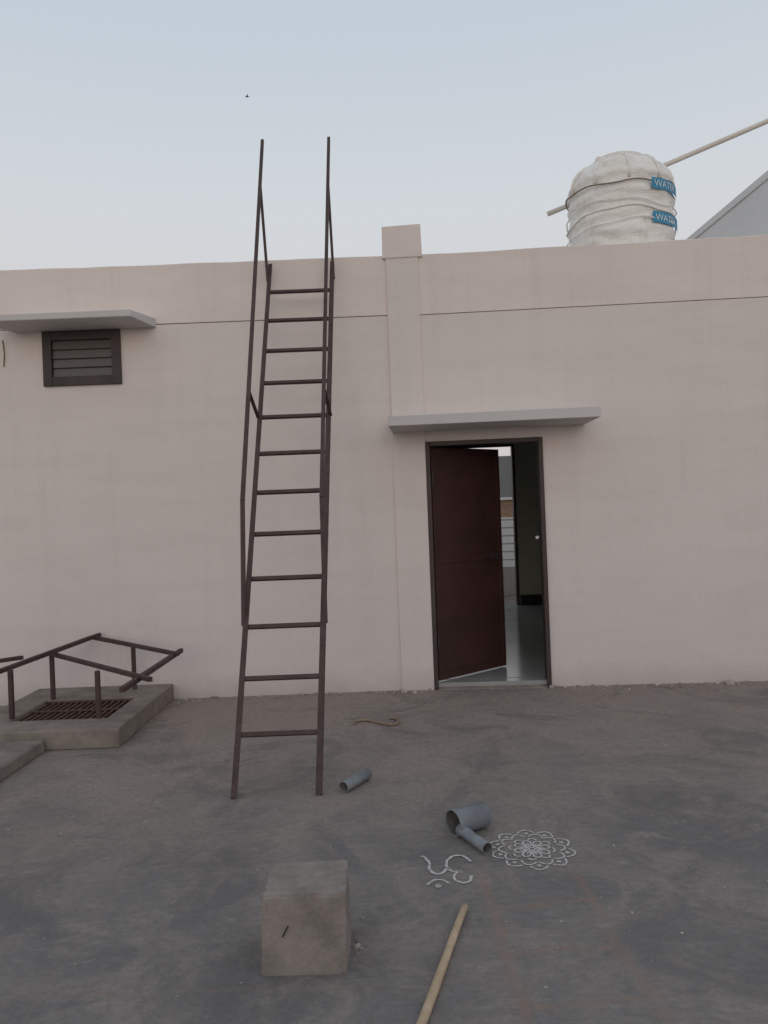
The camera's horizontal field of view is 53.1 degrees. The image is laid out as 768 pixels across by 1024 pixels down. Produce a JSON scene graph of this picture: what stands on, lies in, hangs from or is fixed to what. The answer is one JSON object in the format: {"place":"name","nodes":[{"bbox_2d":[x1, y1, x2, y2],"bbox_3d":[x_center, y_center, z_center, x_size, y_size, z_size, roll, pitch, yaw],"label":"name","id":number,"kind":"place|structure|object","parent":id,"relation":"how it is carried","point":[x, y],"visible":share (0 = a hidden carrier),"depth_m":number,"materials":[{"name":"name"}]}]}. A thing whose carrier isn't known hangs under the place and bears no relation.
{"place":"outdoors","nodes":[
{"label":"outdoors","id":0,"kind":"place"},
{"bbox_2d":[0,681,767,1023],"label":"terrace floor","id":1,"kind":"structure","parent":0,"point":[126,909],"depth_m":3.33,"materials":[{"name":"grey concrete"}]},
{"bbox_2d":[0,740,44,781],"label":"cement step","id":2,"kind":"object","parent":1,"relation":"on","point":[15,756],"visible":1,"depth_m":4.85,"materials":[{"name":"grey concrete"}]},
{"bbox_2d":[0,684,173,749],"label":"shaft curb","id":3,"kind":"structure","parent":1,"relation":"on","point":[65,719],"depth_m":5.58,"materials":[{"name":"concrete"}]},
{"bbox_2d":[0,633,182,718],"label":"steel stand frame","id":4,"kind":"object","parent":3,"relation":"on","point":[135,676],"visible":1,"depth_m":5.70,"materials":[{"name":"metal"}]},
{"bbox_2d":[0,315,401,705],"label":"front wall","id":5,"kind":"structure","parent":1,"relation":"on","point":[119,511],"depth_m":6.45,"materials":[{"name":"paint"}]},
{"bbox_2d":[2,340,4,366],"bbox_3d":[-3.188,-1.329,6.443,0.019,0.221,0.010,-2,0,0],"label":"wall wire","id":6,"kind":"object","parent":5,"relation":"attached to","point":[3,353],"depth_m":6.44,"materials":[{"name":"plastic"}]},
{"bbox_2d":[0,309,155,332],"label":"window canopy","id":7,"kind":"object","parent":5,"relation":"attached to","point":[77,320],"visible":1,"depth_m":6.19,"materials":[{"name":"paint"}]},
{"bbox_2d":[41,329,121,386],"bbox_3d":[-2.529,-1.290,6.478,0.652,0.457,0.105,-2,0,0],"label":"louvre window","id":8,"kind":"structure","parent":5,"relation":"attached to","point":[81,357],"depth_m":6.44,"materials":[{"name":"brown glass"}]},
{"bbox_2d":[0,256,387,329],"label":"parapet","id":9,"kind":"structure","parent":5,"relation":"on","point":[193,292],"depth_m":6.45,"materials":[{"name":"paint"}]},
{"bbox_2d":[231,137,334,798],"bbox_3d":[-0.680,-0.888,5.457,0.636,4.846,2.726,-2,0,0],"label":"steel ladder","id":10,"kind":"object","parent":1,"relation":"on","point":[248,578],"visible":1,"depth_m":5.09,"materials":[{"name":"brown metal"}]},
{"bbox_2d":[261,859,351,975],"bbox_3d":[-0.264,1.378,2.645,0.290,0.266,0.280,-2,0,0],"label":"cement block","id":11,"kind":"object","parent":1,"relation":"on","point":[306,927],"depth_m":2.52,"materials":[{"name":"grey concrete"}]},
{"bbox_2d":[339,768,371,792],"bbox_3d":[-0.156,1.476,4.230,0.060,0.060,0.236,-2,0,32],"label":"pvc pipe piece","id":12,"kind":"object","parent":1,"relation":"on","point":[354,780],"visible":1,"depth_m":4.19,"materials":[{"name":"grey plastic"}]},
{"bbox_2d":[352,717,399,725],"bbox_3d":[-0.058,1.491,5.469,0.337,0.022,0.197,-2,0,0],"label":"rope scrap","id":13,"kind":"object","parent":1,"relation":"on","point":[382,723],"visible":1,"depth_m":5.45,"materials":[{"name":"beige fabric"}]},
{"bbox_2d":[1,680,767,1003],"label":"rubble debris","id":14,"kind":"object","parent":1,"relation":"on","point":[358,945],"visible":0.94,"depth_m":6.25,"materials":[{"name":"grey concrete"}]},
{"bbox_2d":[385,257,434,690],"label":"column","id":15,"kind":"structure","parent":1,"relation":"on","point":[410,478],"depth_m":6.42,"materials":[{"name":"paint"}]},
{"bbox_2d":[382,224,421,259],"bbox_3d":[0.154,-2.261,6.550,0.347,0.278,0.292,-2,0,0],"label":"column cap","id":16,"kind":"object","parent":15,"relation":"on","point":[401,241],"visible":0.76,"depth_m":6.42,"materials":[{"name":"beige concrete"}]},
{"bbox_2d":[416,903,467,1023],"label":"wooden stick","id":17,"kind":"object","parent":1,"relation":"on","point":[428,1005],"visible":1,"depth_m":2.47,"materials":[{"name":"brown wood"}]},
{"bbox_2d":[421,855,472,887],"bbox_3d":[0.266,1.487,3.191,0.216,0.001,0.292,-2,0,0],"label":"om symbol drawing","id":18,"kind":"object","parent":1,"relation":"on","point":[456,872],"visible":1,"depth_m":3.17,"materials":[{"name":"grey paint"}]},
{"bbox_2d":[445,801,490,836],"bbox_3d":[0.394,1.428,3.583,0.180,0.120,0.120,-2,0,-32],"label":"pvc pipe piece","id":19,"kind":"object","parent":1,"relation":"on","point":[475,816],"visible":0.98,"depth_m":3.56,"materials":[{"name":"grey plastic"}]},
{"bbox_2d":[456,823,492,854],"bbox_3d":[0.403,1.456,3.431,0.062,0.062,0.222,-2,0,-25],"label":"pvc pipe piece","id":20,"kind":"object","parent":1,"relation":"on","point":[474,839],"visible":0.95,"depth_m":3.39,"materials":[{"name":"grey plastic"}]},
{"bbox_2d":[490,830,575,869],"bbox_3d":[0.646,1.472,3.363,0.363,0.001,0.401,-2,0,0],"label":"rangoli drawing","id":21,"kind":"object","parent":1,"relation":"on","point":[538,848],"visible":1,"depth_m":3.35,"materials":[{"name":"grey paint"}]},
{"bbox_2d":[420,296,767,686],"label":"front wall","id":22,"kind":"structure","parent":1,"relation":"on","point":[656,490],"depth_m":6.33,"materials":[{"name":"paint"}]},
{"bbox_2d":[430,447,506,680],"bbox_3d":[0.748,0.426,6.749,0.855,1.968,0.060,-2,0,-40],"label":"entrance door leaf","id":23,"kind":"object","parent":22,"relation":"attached to","point":[468,559],"visible":0.97,"depth_m":6.74,"materials":[{"name":"brown wood"}]},
{"bbox_2d":[425,437,551,689],"bbox_3d":[0.871,0.436,6.464,0.973,2.082,0.228,-2,0,0],"label":"entrance door frame","id":24,"kind":"object","parent":22,"relation":"in","point":[538,441],"visible":0.89,"depth_m":6.40,"materials":[{"name":"brown metal"}]},
{"bbox_2d":[387,406,600,432],"bbox_3d":[0.860,-0.745,6.168,1.644,0.102,0.465,-2,0,3],"label":"door canopy","id":25,"kind":"object","parent":22,"relation":"attached to","point":[502,419],"visible":1,"depth_m":5.96,"materials":[{"name":"paint"}]},
{"bbox_2d":[418,234,767,314],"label":"parapet","id":26,"kind":"structure","parent":22,"relation":"on","point":[638,272],"depth_m":6.35,"materials":[{"name":"paint"}]},
{"bbox_2d":[0,0,767,455],"label":"sky","id":27,"kind":"structure","parent":0,"point":[130,133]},
{"bbox_2d":[432,594,546,686],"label":"interior floor","id":28,"kind":"structure","parent":0,"point":[524,641],"depth_m":7.54,"materials":[{"name":"tile"}]},
{"bbox_2d":[501,518,515,594],"bbox_3d":[1.546,0.766,13.052,3.500,1.290,0.150,-2,0,3],"label":"back balcony railing","id":29,"kind":"object","parent":28,"relation":"on","point":[509,580],"depth_m":12.95,"materials":[{"name":"paint"}]},
{"bbox_2d":[514,443,541,604],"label":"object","id":30,"kind":"structure","parent":28,"relation":"on","point":[527,507],"depth_m":11.35,"materials":[{"name":"paint"}]},
{"bbox_2d":[425,444,519,604],"bbox_3d":[1.296,0.065,11.457,1.330,2.670,0.160,-2,0,3],"label":"back door frame","id":31,"kind":"object","parent":30,"relation":"attached to","point":[511,446],"visible":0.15,"depth_m":11.34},
{"bbox_2d":[520,594,541,604],"bbox_3d":[2.542,1.277,8.953,1.060,0.148,4.809,-2,0,0],"label":"skirting","id":32,"kind":"object","parent":30,"relation":"attached to","point":[533,599],"visible":0.18,"depth_m":11.33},
{"bbox_2d":[499,456,514,565],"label":"brick building","id":33,"kind":"structure","parent":0,"point":[505,486],"depth_m":23.01,"materials":[{"name":"paint"}]},
{"bbox_2d":[565,151,677,245],"bbox_3d":[2.443,-2.694,7.920,1.160,1.957,1.160,-2,0,0],"label":"water tank","id":34,"kind":"object","parent":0,"point":[619,197],"visible":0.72,"depth_m":7.47,"materials":[{"name":"plastic"}]},
{"bbox_2d":[687,170,767,238],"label":"neighbour building","id":35,"kind":"structure","parent":0,"point":[744,212],"depth_m":11.71,"materials":[{"name":"paint"}]},
{"bbox_2d":[547,118,767,215],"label":"water pipe","id":36,"kind":"object","parent":35,"relation":"attached to","point":[695,151],"visible":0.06,"depth_m":8.50,"materials":[{"name":"plastic"}]}
]}

